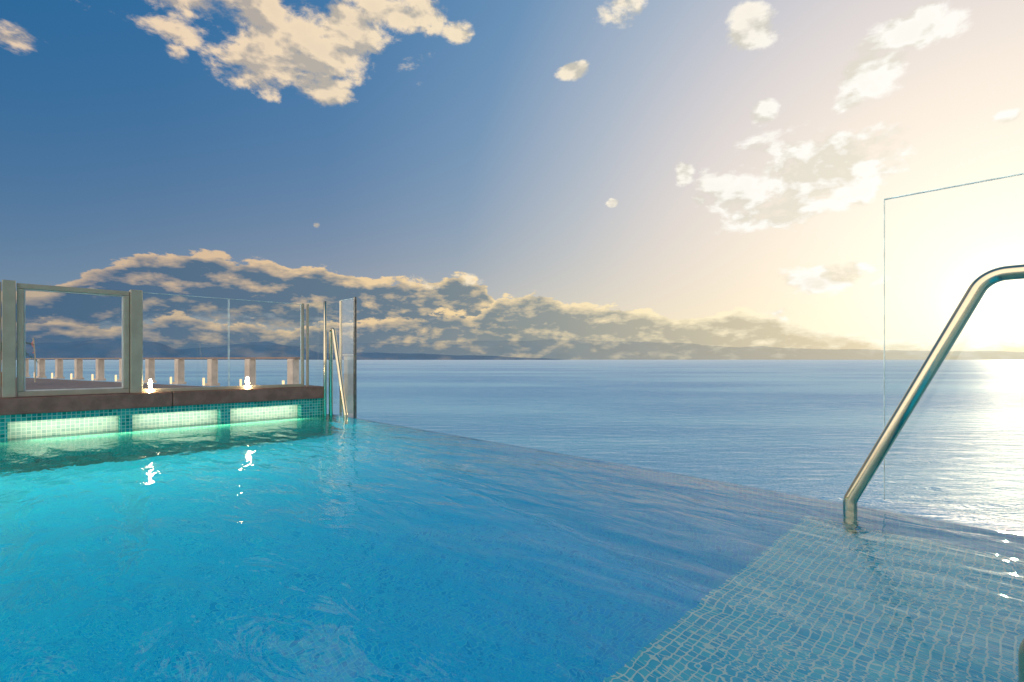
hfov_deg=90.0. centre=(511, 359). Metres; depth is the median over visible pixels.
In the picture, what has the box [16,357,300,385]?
deck railing
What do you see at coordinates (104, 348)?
mountains
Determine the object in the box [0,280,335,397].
glass fence
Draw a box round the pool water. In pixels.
[0,414,1023,681]
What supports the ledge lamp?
on the stone ledge
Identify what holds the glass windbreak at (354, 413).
attached to the swimming pool
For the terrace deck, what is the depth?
19.18 m
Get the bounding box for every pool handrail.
[323,301,347,417]
[843,264,1023,511]
[1018,639,1023,673]
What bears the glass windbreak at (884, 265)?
attached to the swimming pool
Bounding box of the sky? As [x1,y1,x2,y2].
[0,0,1023,359]
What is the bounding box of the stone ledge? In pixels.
[0,385,322,414]
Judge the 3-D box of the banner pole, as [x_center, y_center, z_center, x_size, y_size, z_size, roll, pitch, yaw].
[-20.463,0.019,21.900,0.171,1.902,0.100,0,0,0]
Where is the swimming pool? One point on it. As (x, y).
(29, 425)
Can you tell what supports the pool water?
in the swimming pool
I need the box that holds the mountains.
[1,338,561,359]
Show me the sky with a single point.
(548, 179)
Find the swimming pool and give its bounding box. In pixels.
[0,398,322,440]
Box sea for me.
[1,360,1023,533]
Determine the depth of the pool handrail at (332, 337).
4.73 m
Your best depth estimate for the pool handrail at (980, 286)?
1.61 m
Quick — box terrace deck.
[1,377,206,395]
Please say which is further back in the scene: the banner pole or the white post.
the banner pole
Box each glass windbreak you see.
[340,297,356,417]
[884,173,1023,499]
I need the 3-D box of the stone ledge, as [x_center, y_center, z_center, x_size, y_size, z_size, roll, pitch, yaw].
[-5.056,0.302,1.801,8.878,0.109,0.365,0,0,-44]
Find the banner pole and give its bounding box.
[31,338,35,381]
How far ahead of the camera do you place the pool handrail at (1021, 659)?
0.85 m

